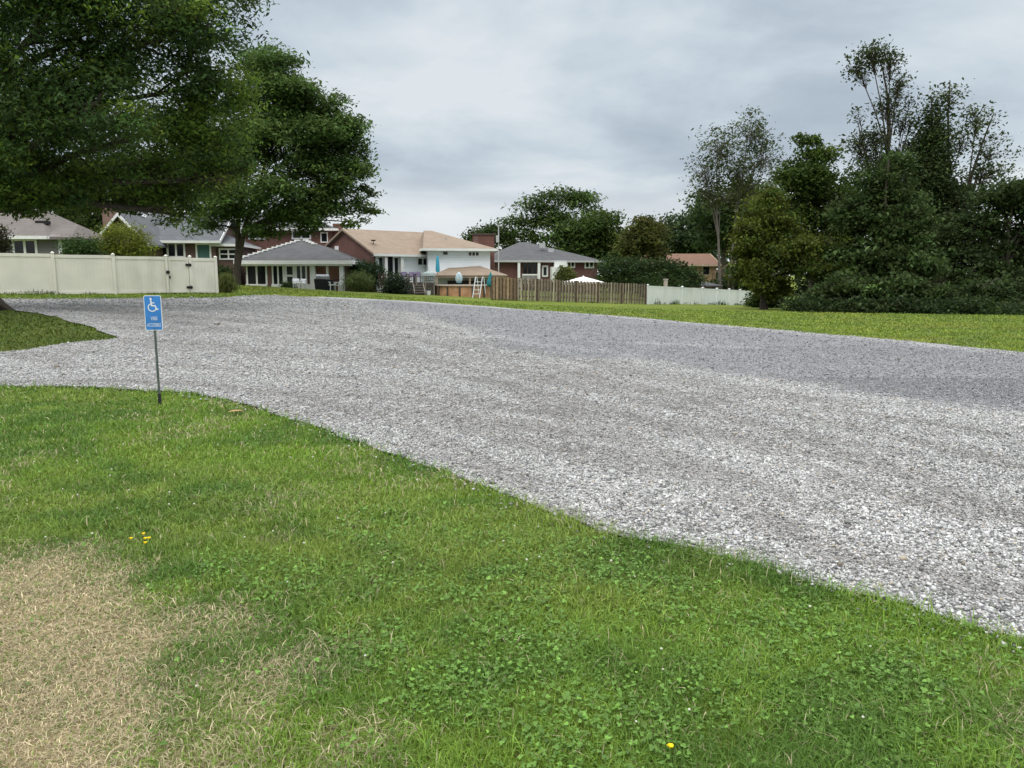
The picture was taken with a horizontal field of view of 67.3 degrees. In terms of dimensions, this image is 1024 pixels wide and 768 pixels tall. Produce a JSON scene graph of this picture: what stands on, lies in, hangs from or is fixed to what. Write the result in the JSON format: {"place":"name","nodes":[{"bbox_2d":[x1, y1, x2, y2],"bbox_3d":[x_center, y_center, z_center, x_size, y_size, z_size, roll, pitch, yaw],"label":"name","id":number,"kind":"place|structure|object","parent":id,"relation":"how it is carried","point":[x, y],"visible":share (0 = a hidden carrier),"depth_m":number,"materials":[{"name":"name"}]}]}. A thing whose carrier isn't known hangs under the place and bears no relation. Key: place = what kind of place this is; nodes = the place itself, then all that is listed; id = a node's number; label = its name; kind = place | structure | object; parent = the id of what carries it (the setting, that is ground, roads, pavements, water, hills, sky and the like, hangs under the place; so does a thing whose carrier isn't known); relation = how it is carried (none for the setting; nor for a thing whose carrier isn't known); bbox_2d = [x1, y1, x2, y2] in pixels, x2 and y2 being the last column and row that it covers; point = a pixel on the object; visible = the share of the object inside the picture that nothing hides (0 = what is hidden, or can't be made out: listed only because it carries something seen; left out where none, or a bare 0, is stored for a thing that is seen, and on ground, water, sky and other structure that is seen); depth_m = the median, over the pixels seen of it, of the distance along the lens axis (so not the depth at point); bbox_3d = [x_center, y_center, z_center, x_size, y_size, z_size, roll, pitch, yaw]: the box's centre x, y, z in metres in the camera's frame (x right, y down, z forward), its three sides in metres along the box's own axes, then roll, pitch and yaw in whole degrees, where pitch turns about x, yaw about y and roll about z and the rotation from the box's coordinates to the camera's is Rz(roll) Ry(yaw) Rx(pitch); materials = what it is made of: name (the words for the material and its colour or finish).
{"place":"outdoors","nodes":[
{"label":"outdoors","id":0,"kind":"place"},
{"bbox_2d":[0,276,1023,767],"bbox_3d":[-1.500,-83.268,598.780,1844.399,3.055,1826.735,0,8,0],"label":"ground","id":1,"kind":"structure","parent":0,"point":[232,630],"depth_m":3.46,"materials":[{"name":"green plant"}]},
{"bbox_2d":[0,223,20,252],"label":"hedge shrub","id":2,"kind":"object","parent":1,"relation":"on","point":[4,244],"visible":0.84,"depth_m":41.32,"materials":[{"name":"green plant"}]},
{"bbox_2d":[20,138,89,225],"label":"background tree","id":3,"kind":"object","parent":1,"relation":"on","point":[60,167],"visible":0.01,"depth_m":77.28,"materials":[{"name":"green plant"}]},
{"bbox_2d":[0,209,118,254],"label":"grey house","id":4,"kind":"structure","parent":1,"relation":"on","point":[39,235],"depth_m":46.07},
{"bbox_2d":[11,240,37,252],"bbox_3d":[-28.958,-7.297,45.820,1.464,2.708,0.059,0,8,-2],"label":"window","id":5,"kind":"structure","parent":4,"relation":"in","point":[26,246],"depth_m":45.69,"materials":[{"name":"white glass"}]},
{"bbox_2d":[47,207,90,229],"bbox_3d":[-32.906,-10.836,57.043,3.503,7.028,3.256,-3,9,-23],"label":"conifer","id":6,"kind":"object","parent":1,"relation":"on","point":[72,216],"visible":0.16,"depth_m":56.46,"materials":[{"name":"green plant"}]},
{"bbox_2d":[53,229,107,254],"bbox_3d":[-24.837,-7.206,44.506,3.472,3.442,3.134,0,8,0],"label":"hedge shrub","id":7,"kind":"object","parent":1,"relation":"on","point":[73,246],"visible":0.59,"depth_m":44.08,"materials":[{"name":"green plant"}]},
{"bbox_2d":[48,126,147,232],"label":"background tree","id":8,"kind":"object","parent":1,"relation":"on","point":[93,221],"visible":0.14,"depth_m":80.52,"materials":[{"name":"green plant"}]},
{"bbox_2d":[0,251,218,294],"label":"vinyl fence","id":9,"kind":"object","parent":1,"relation":"on","point":[112,273],"visible":0.96,"depth_m":35.19,"materials":[{"name":"white plastic"}]},
{"bbox_2d":[166,257,192,292],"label":"fence gate","id":10,"kind":"structure","parent":9,"relation":"attached to","point":[178,273],"depth_m":37.15,"materials":[{"name":"beige plastic"}]},
{"bbox_2d":[91,218,161,256],"bbox_3d":[-23.697,-8.008,47.125,4.556,4.184,4.067,6,10,36],"label":"rhododendron","id":11,"kind":"object","parent":1,"relation":"on","point":[115,247],"visible":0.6,"depth_m":46.58,"materials":[{"name":"green plant"}]},
{"bbox_2d":[0,0,285,310],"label":"shade tree","id":12,"kind":"object","parent":1,"relation":"on","point":[41,110],"visible":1,"depth_m":22.48,"materials":[{"name":"green plant"}]},
{"bbox_2d":[143,295,162,403],"bbox_3d":[-4.372,-0.350,9.451,0.206,1.470,0.037,-1,8,-6],"label":"parking sign","id":13,"kind":"object","parent":1,"relation":"on","point":[153,312],"visible":0.98,"depth_m":9.37,"materials":[{"name":"metal"}]},
{"bbox_2d":[103,103,208,216],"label":"background tree","id":14,"kind":"object","parent":1,"relation":"on","point":[154,173],"visible":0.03,"depth_m":83.90,"materials":[{"name":"green plant"}]},
{"bbox_2d":[100,199,260,284],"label":"brick house","id":15,"kind":"structure","parent":1,"relation":"on","point":[172,241],"depth_m":59.68,"materials":[{"name":"stone"}]},
{"bbox_2d":[163,243,185,257],"bbox_3d":[-26.292,-10.349,59.420,1.998,1.192,0.059,-1,8,-7],"label":"window","id":16,"kind":"structure","parent":15,"relation":"in","point":[174,249],"depth_m":59.45,"materials":[{"name":"white glass"}]},
{"bbox_2d":[195,243,211,257],"bbox_3d":[-23.961,-10.218,59.727,1.168,1.417,0.059,-1,8,-7],"label":"garden door","id":17,"kind":"structure","parent":15,"relation":"in","point":[202,250],"depth_m":59.71,"materials":[{"name":"teal wood"}]},
{"bbox_2d":[219,248,234,259],"bbox_3d":[-22.221,-10.179,60.253,1.434,0.880,0.059,-1,8,-7],"label":"window","id":18,"kind":"structure","parent":15,"relation":"in","point":[224,253],"depth_m":60.23,"materials":[{"name":"white glass"}]},
{"bbox_2d":[218,270,241,293],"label":"bush","id":19,"kind":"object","parent":1,"relation":"on","point":[227,282],"depth_m":42.37,"materials":[{"name":"green plant"}]},
{"bbox_2d":[217,262,246,276],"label":"shade shrub","id":20,"kind":"object","parent":1,"relation":"on","point":[222,269],"visible":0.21,"depth_m":55.19,"materials":[{"name":"green plant"}]},
{"bbox_2d":[163,37,389,284],"bbox_3d":[-15.437,-13.886,48.792,15.045,15.501,10.027,0,8,0],"label":"locust tree","id":21,"kind":"object","parent":1,"relation":"on","point":[337,168],"visible":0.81,"depth_m":47.57,"materials":[{"name":"green plant"}]},
{"bbox_2d":[278,280,297,287],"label":"potted shrub","id":22,"kind":"object","parent":1,"relation":"on","point":[287,285],"visible":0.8,"depth_m":57.92,"materials":[{"name":"green plant"}]},
{"bbox_2d":[240,217,342,252],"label":"brick house","id":23,"kind":"structure","parent":1,"relation":"on","point":[323,238],"depth_m":68.44,"materials":[{"name":"brown"}]},
{"bbox_2d":[291,231,310,238],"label":"window","id":24,"kind":"structure","parent":23,"relation":"in","point":[293,236],"depth_m":68.50,"materials":[{"name":"white glass"}]},
{"bbox_2d":[320,232,327,242],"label":"window","id":25,"kind":"structure","parent":23,"relation":"in","point":[323,236],"depth_m":68.73,"materials":[{"name":"white glass"}]},
{"bbox_2d":[292,279,299,287],"bbox_3d":[-16.334,-7.584,58.169,0.570,0.780,0.640,-2,8,-17],"label":"patio chair","id":26,"kind":"object","parent":1,"relation":"on","point":[294,281],"visible":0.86,"depth_m":57.99,"materials":[{"name":"white plastic"}]},
{"bbox_2d":[233,239,363,290],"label":"sunroom","id":27,"kind":"structure","parent":1,"relation":"on","point":[307,260],"depth_m":59.71,"materials":[{"name":"brick"}]},
{"bbox_2d":[246,266,267,285],"bbox_3d":[-19.858,-8.505,59.810,1.675,1.775,0.059,0,8,4],"label":"screen window","id":28,"kind":"structure","parent":27,"relation":"in","point":[255,274],"depth_m":59.82,"materials":[{"name":"black glass"}]},
{"bbox_2d":[271,266,284,283],"bbox_3d":[-18.163,-8.392,59.719,0.978,1.970,0.059,0,8,4],"label":"window","id":29,"kind":"structure","parent":27,"relation":"in","point":[277,271],"depth_m":59.70,"materials":[{"name":"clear glass"}]},
{"bbox_2d":[284,266,294,286],"bbox_3d":[-17.229,-8.401,59.649,0.848,1.786,0.059,0,8,4],"label":"screen door","id":30,"kind":"structure","parent":27,"relation":"in","point":[289,271],"depth_m":59.63,"materials":[{"name":"white glass"}]},
{"bbox_2d":[295,266,306,283],"bbox_3d":[-16.336,-8.340,59.612,0.914,1.966,0.059,0,8,4],"label":"window","id":31,"kind":"structure","parent":27,"relation":"in","point":[300,271],"depth_m":59.57,"materials":[{"name":"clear glass"}]},
{"bbox_2d":[295,279,305,288],"bbox_3d":[-16.017,-7.603,58.467,0.570,0.780,0.640,3,9,23],"label":"patio chair","id":32,"kind":"object","parent":1,"relation":"on","point":[302,281],"visible":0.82,"depth_m":58.48,"materials":[{"name":"white plastic"}]},
{"bbox_2d":[314,274,332,289],"bbox_3d":[-13.955,-7.653,57.816,1.745,1.200,0.675,-1,8,-6],"label":"covered grill","id":33,"kind":"object","parent":1,"relation":"on","point":[321,281],"visible":0.84,"depth_m":57.50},
{"bbox_2d":[333,280,343,290],"bbox_3d":[-12.993,-7.396,57.885,0.570,0.780,0.640,5,10,34],"label":"patio chair","id":34,"kind":"object","parent":1,"relation":"on","point":[339,283],"visible":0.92,"depth_m":57.80,"materials":[{"name":"white plastic"}]},
{"bbox_2d":[340,269,375,291],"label":"round shrub","id":35,"kind":"object","parent":1,"relation":"on","point":[357,282],"visible":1,"depth_m":57.59,"materials":[{"name":"green plant"}]},
{"bbox_2d":[338,255,389,291],"bbox_3d":[-11.365,-8.580,60.379,4.235,2.988,3.413,0,8,0],"label":"evergreen shrub","id":36,"kind":"object","parent":1,"relation":"on","point":[371,268],"visible":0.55,"depth_m":60.00,"materials":[{"name":"green plant"}]},
{"bbox_2d":[378,273,387,290],"bbox_3d":[-9.699,-7.565,58.028,0.740,1.596,0.070,0,8,0],"label":"trellis","id":37,"kind":"object","parent":1,"relation":"on","point":[383,278],"visible":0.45,"depth_m":57.98,"materials":[{"name":"red wood"}]},
{"bbox_2d":[378,270,414,293],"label":"dark shrub","id":38,"kind":"object","parent":1,"relation":"on","point":[396,284],"visible":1,"depth_m":56.25,"materials":[{"name":"green plant"}]},
{"bbox_2d":[387,276,434,294],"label":"wooden deck","id":39,"kind":"structure","parent":1,"relation":"on","point":[420,288],"depth_m":57.53,"materials":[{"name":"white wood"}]},
{"bbox_2d":[406,272,415,281],"bbox_3d":[-7.689,-8.175,58.793,0.620,0.800,0.640,2,8,11],"label":"patio chair","id":40,"kind":"object","parent":39,"relation":"on","point":[411,274],"visible":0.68,"depth_m":58.93,"materials":[{"name":"purple plastic"}]},
{"bbox_2d":[413,272,420,281],"bbox_3d":[-7.185,-8.174,58.787,0.620,0.800,0.640,-4,9,-28],"label":"patio chair","id":41,"kind":"object","parent":39,"relation":"on","point":[417,274],"visible":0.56,"depth_m":58.91,"materials":[{"name":"purple plastic"}]},
{"bbox_2d":[421,271,435,281],"bbox_3d":[-6.351,-8.140,58.335,1.120,0.860,1.120,0,8,0],"label":"covered table","id":42,"kind":"object","parent":39,"relation":"on","point":[428,273],"visible":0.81,"depth_m":57.94,"materials":[{"name":"white fabric"}]},
{"bbox_2d":[436,254,439,277],"bbox_3d":[-5.639,-8.739,58.351,0.311,2.163,0.359,0,8,0],"label":"closed umbrella","id":43,"kind":"object","parent":39,"relation":"on","point":[437,265],"visible":1,"depth_m":58.21,"materials":[{"name":"teal fabric"}]},
{"bbox_2d":[325,229,497,291],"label":"white house","id":44,"kind":"structure","parent":1,"relation":"on","point":[402,251],"depth_m":63.45,"materials":[{"name":"white paint"}]},
{"bbox_2d":[378,256,382,272],"bbox_3d":[-10.514,-9.544,61.555,0.495,1.313,0.059,-8,11,-43],"label":"window","id":45,"kind":"structure","parent":44,"relation":"in","point":[380,257],"depth_m":61.55,"materials":[{"name":"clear glass"}]},
{"bbox_2d":[388,257,392,275],"bbox_3d":[-9.937,-9.495,62.109,0.732,1.667,0.059,-8,11,-43],"label":"patio door","id":46,"kind":"structure","parent":44,"relation":"in","point":[390,259],"depth_m":62.21,"materials":[{"name":"black metal"}]},
{"bbox_2d":[393,257,398,273],"bbox_3d":[-9.418,-9.531,62.597,0.511,1.603,0.059,-8,11,-43],"label":"patio door","id":47,"kind":"structure","parent":44,"relation":"in","point":[395,259],"depth_m":62.58,"materials":[{"name":"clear glass"}]},
{"bbox_2d":[417,257,425,265],"bbox_3d":[-7.476,-10.235,64.342,1.179,0.706,0.059,-8,11,-43],"label":"window","id":48,"kind":"structure","parent":44,"relation":"in","point":[421,261],"depth_m":64.27,"materials":[{"name":"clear glass"}]},
{"bbox_2d":[442,251,448,255],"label":"window","id":49,"kind":"structure","parent":44,"relation":"in","point":[444,253],"depth_m":62.87,"materials":[{"name":"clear glass"}]},
{"bbox_2d":[468,251,478,255],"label":"window","id":50,"kind":"structure","parent":44,"relation":"in","point":[470,253],"depth_m":63.32,"materials":[{"name":"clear glass"}]},
{"bbox_2d":[435,284,489,297],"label":"swimming pool","id":51,"kind":"structure","parent":1,"relation":"on","point":[461,290],"depth_m":56.90,"materials":[{"name":"wood"}]},
{"bbox_2d":[455,272,462,282],"bbox_3d":[-3.940,-7.889,57.049,0.540,0.816,0.543,0,8,0],"label":"pool float","id":52,"kind":"object","parent":51,"relation":"on","point":[458,277],"visible":1,"depth_m":56.87,"materials":[{"name":"plastic"}]},
{"bbox_2d":[447,281,485,283],"bbox_3d":[-3.735,-7.890,63.026,3.200,1.150,0.820,0,8,0],"label":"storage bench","id":53,"kind":"object","parent":1,"relation":"on","point":[462,282],"visible":0.21,"depth_m":63.25,"materials":[{"name":"brown wood"}]},
{"bbox_2d":[435,266,507,284],"bbox_3d":[-3.379,-8.695,64.417,5.999,2.831,5.600,0,8,0],"label":"gazebo","id":54,"kind":"object","parent":1,"relation":"on","point":[470,272],"visible":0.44,"depth_m":61.90,"materials":[{"name":"beige"}]},
{"bbox_2d":[472,277,485,297],"bbox_3d":[-2.416,-7.065,56.291,0.592,1.550,1.340,3,9,18],"label":"pool ladder","id":55,"kind":"object","parent":1,"relation":"on","point":[478,287],"visible":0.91,"depth_m":56.08,"materials":[{"name":"white plastic"}]},
{"bbox_2d":[457,219,521,251],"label":"background tree","id":56,"kind":"object","parent":1,"relation":"on","point":[493,228],"visible":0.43,"depth_m":113.09,"materials":[{"name":"green plant"}]},
{"bbox_2d":[487,271,491,297],"bbox_3d":[-1.586,-7.360,57.032,0.577,1.957,0.666,0,8,0],"label":"closed umbrella","id":57,"kind":"object","parent":1,"relation":"on","point":[489,280],"visible":0.67,"depth_m":56.84,"materials":[{"name":"teal fabric"}]},
{"bbox_2d":[496,225,498,271],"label":"antenna mast","id":58,"kind":"object","parent":1,"relation":"on","point":[497,238],"visible":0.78,"depth_m":76.61,"materials":[{"name":"white metal"}]},
{"bbox_2d":[0,295,1023,652],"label":"gravel lot","id":59,"kind":"structure","parent":1,"relation":"on","point":[486,317],"depth_m":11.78,"materials":[{"name":"grey gravel"}]},
{"bbox_2d":[1,405,1023,767],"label":"clover","id":60,"kind":"object","parent":1,"relation":"on","point":[657,707],"visible":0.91,"depth_m":3.21,"materials":[{"name":"green plant"}]},
{"bbox_2d":[494,242,600,293],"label":"brick house","id":61,"kind":"structure","parent":1,"relation":"on","point":[527,260],"depth_m":80.23,"materials":[{"name":"grey"}]},
{"bbox_2d":[522,262,536,276],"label":"window","id":62,"kind":"structure","parent":61,"relation":"in","point":[527,267],"depth_m":79.79,"materials":[{"name":"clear glass"}]},
{"bbox_2d":[542,265,547,276],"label":"back door","id":63,"kind":"structure","parent":61,"relation":"in","point":[544,267],"depth_m":80.10,"materials":[{"name":"white glass"}]},
{"bbox_2d":[585,263,593,267],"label":"window","id":64,"kind":"structure","parent":61,"relation":"in","point":[588,265],"depth_m":80.85,"materials":[{"name":"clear glass"}]},
{"bbox_2d":[488,183,618,247],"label":"airy tree","id":65,"kind":"object","parent":1,"relation":"on","point":[572,201],"visible":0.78,"depth_m":108.75,"materials":[{"name":"green plant"}]},
{"bbox_2d":[550,265,577,286],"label":"rose bush","id":66,"kind":"object","parent":1,"relation":"on","point":[563,273],"visible":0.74,"depth_m":70.92,"materials":[{"name":"green plant"}]},
{"bbox_2d":[491,276,646,303],"bbox_3d":[4.669,-6.807,57.616,14.623,2.498,0.107,-5,10,-33],"label":"board fence","id":67,"kind":"object","parent":1,"relation":"on","point":[506,288],"visible":0.97,"depth_m":57.13,"materials":[{"name":"brown wood"}]},
{"bbox_2d":[564,275,603,284],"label":"patio umbrella","id":68,"kind":"object","parent":1,"relation":"on","point":[583,279],"visible":0.46,"depth_m":68.42,"materials":[{"name":"white fabric"}]},
{"bbox_2d":[538,205,630,268],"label":"round tree","id":69,"kind":"object","parent":1,"relation":"on","point":[589,235],"visible":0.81,"depth_m":100.75,"materials":[{"name":"green plant"}]},
{"bbox_2d":[608,215,677,296],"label":"yellowing tree","id":70,"kind":"object","parent":1,"relation":"on","point":[643,235],"visible":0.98,"depth_m":87.66,"materials":[{"name":"green plant"}]},
{"bbox_2d":[587,250,708,297],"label":"evergreen hedge","id":71,"kind":"object","parent":1,"relation":"on","point":[635,271],"visible":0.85,"depth_m":74.22,"materials":[{"name":"green plant"}]},
{"bbox_2d":[632,213,668,248],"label":"background tree","id":72,"kind":"object","parent":1,"relation":"on","point":[649,218],"visible":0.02,"depth_m":115.17,"materials":[{"name":"green plant"}]},
{"bbox_2d":[663,279,667,286],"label":"stone pillar","id":73,"kind":"structure","parent":1,"relation":"on","point":[665,282],"depth_m":70.24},
{"bbox_2d":[667,743,672,762],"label":"yellow wildflower","id":74,"kind":"object","parent":1,"relation":"on","point":[670,745],"visible":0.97,"depth_m":2.51,"materials":[{"name":"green plant"}]},
{"bbox_2d":[633,204,721,260],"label":"background tree","id":75,"kind":"object","parent":1,"relation":"on","point":[679,239],"visible":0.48,"depth_m":122.65,"materials":[{"name":"green plant"}]},
{"bbox_2d":[640,254,727,287],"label":"tan house","id":76,"kind":"structure","parent":1,"relation":"on","point":[708,263],"depth_m":94.36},
{"bbox_2d":[702,266,709,274],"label":"window","id":77,"kind":"structure","parent":76,"relation":"in","point":[707,268],"depth_m":93.94,"materials":[{"name":"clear glass"}]},
{"bbox_2d":[647,284,752,304],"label":"vinyl fence","id":78,"kind":"object","parent":1,"relation":"on","point":[681,294],"visible":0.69,"depth_m":68.64,"materials":[{"name":"white plastic"}]},
{"bbox_2d":[694,282,722,288],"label":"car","id":79,"kind":"object","parent":1,"relation":"on","point":[707,284],"visible":0.27,"depth_m":83.39,"materials":[{"name":"grey metal"}]},
{"bbox_2d":[705,271,750,290],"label":"edge bush","id":80,"kind":"object","parent":1,"relation":"on","point":[725,284],"visible":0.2,"depth_m":85.62,"materials":[{"name":"green plant"}]},
{"bbox_2d":[677,168,786,278],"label":"background tree","id":81,"kind":"object","parent":1,"relation":"on","point":[705,221],"visible":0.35,"depth_m":108.79,"materials":[{"name":"green plant"}]},
{"bbox_2d":[680,104,790,289],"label":"sparse tree","id":82,"kind":"object","parent":1,"relation":"on","point":[738,173],"visible":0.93,"depth_m":83.17,"materials":[{"name":"green plant"}]},
{"bbox_2d":[494,233,1021,280],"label":"distant woods","id":83,"kind":"object","parent":1,"relation":"on","point":[716,258],"depth_m":190.50,"materials":[{"name":"green plant"}]},
{"bbox_2d":[739,289,786,307],"bbox_3d":[20.960,-7.222,63.786,3.976,2.138,2.961,-4,9,-28],"label":"edge bush","id":84,"kind":"object","parent":1,"relation":"on","point":[752,301],"visible":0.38,"depth_m":63.21,"materials":[{"name":"green plant"}]},
{"bbox_2d":[721,181,866,309],"bbox_3d":[19.739,-9.707,54.265,9.583,9.335,6.037,2,8,17],"label":"maple tree","id":85,"kind":"object","parent":1,"relation":"on","point":[769,241],"visible":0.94,"depth_m":53.65,"materials":[{"name":"green plant"}]},
{"bbox_2d":[753,132,867,292],"bbox_3d":[22.792,-12.305,58.804,8.939,13.580,5.612,0,8,0],"label":"broadleaf tree","id":86,"kind":"object","parent":1,"relation":"on","point":[810,180],"visible":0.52,"depth_m":57.54,"materials":[{"name":"green plant"}]},
{"bbox_2d":[786,273,843,297],"bbox_3d":[26.326,-8.239,62.492,8.335,4.644,6.116,0,8,0],"label":"edge bush","id":87,"kind":"object","parent":1,"relation":"on","point":[804,287],"visible":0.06,"depth_m":62.61,"materials":[{"name":"green plant"}]},
{"bbox_2d":[774,279,859,312],"bbox_3d":[19.795,-5.709,50.131,6.485,2.406,5.247,0,8,0],"label":"edge bush","id":88,"kind":"object","parent":1,"relation":"on","point":[808,302],"visible":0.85,"depth_m":49.19,"materials":[{"name":"green plant"}]},
{"bbox_2d":[834,34,924,271],"bbox_3d":[29.232,-16.144,60.325,7.550,20.903,5.509,-4,9,-25],"label":"tall bare tree","id":89,"kind":"object","parent":1,"relation":"on","point":[884,139],"visible":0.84,"depth_m":59.33,"materials":[{"name":"green plant"}]},
{"bbox_2d":[804,150,965,304],"bbox_3d":[24.444,-10.144,51.655,9.917,11.101,9.283,1,8,10],"label":"broadleaf tree","id":90,"kind":"object","parent":1,"relation":"on","point":[885,216],"visible":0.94,"depth_m":51.28,"materials":[{"name":"green plant"}]},
{"bbox_2d":[834,282,941,313],"bbox_3d":[24.047,-5.517,49.147,7.626,2.378,5.389,0,8,0],"label":"edge bush","id":91,"kind":"object","parent":1,"relation":"on","point":[891,305],"visible":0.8,"depth_m":48.06,"materials":[{"name":"green plant"}]},
{"bbox_2d":[822,161,990,253],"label":"background tree","id":92,"kind":"object","parent":1,"relation":"on","point":[844,183],"visible":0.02,"depth_m":69.67,"materials":[{"name":"green plant"}]},
{"bbox_2d":[895,77,1023,302],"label":"ivy clad tree","id":93,"kind":"object","parent":1,"relation":"on","point":[941,183],"visible":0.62,"depth_m":57.46,"materials":[{"name":"green plant"}]},
{"bbox_2d":[906,284,1014,314],"bbox_3d":[27.488,-5.207,48.159,5.516,2.023,4.950,0,8,0],"label":"edge bush","id":94,"kind":"object","parent":1,"relation":"on","point":[967,303],"visible":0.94,"depth_m":47.10,"materials":[{"name":"green plant"}]},
{"bbox_2d":[923,174,1023,303],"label":"broadleaf tree","id":95,"kind":"object","parent":1,"relation":"on","point":[961,232],"visible":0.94,"depth_m":53.12,"materials":[{"name":"green plant"}]},
{"bbox_2d":[973,280,1023,314],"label":"edge bush","id":96,"kind":"object","parent":1,"relation":"on","point":[1018,306],"visible":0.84,"depth_m":47.22,"materials":[{"name":"green plant"}]},
{"bbox_2d":[0,0,1023,275],"label":"sky","id":97,"kind":"structure","parent":0,"point":[478,105],"materials":[{"name":"grey"}]}
]}

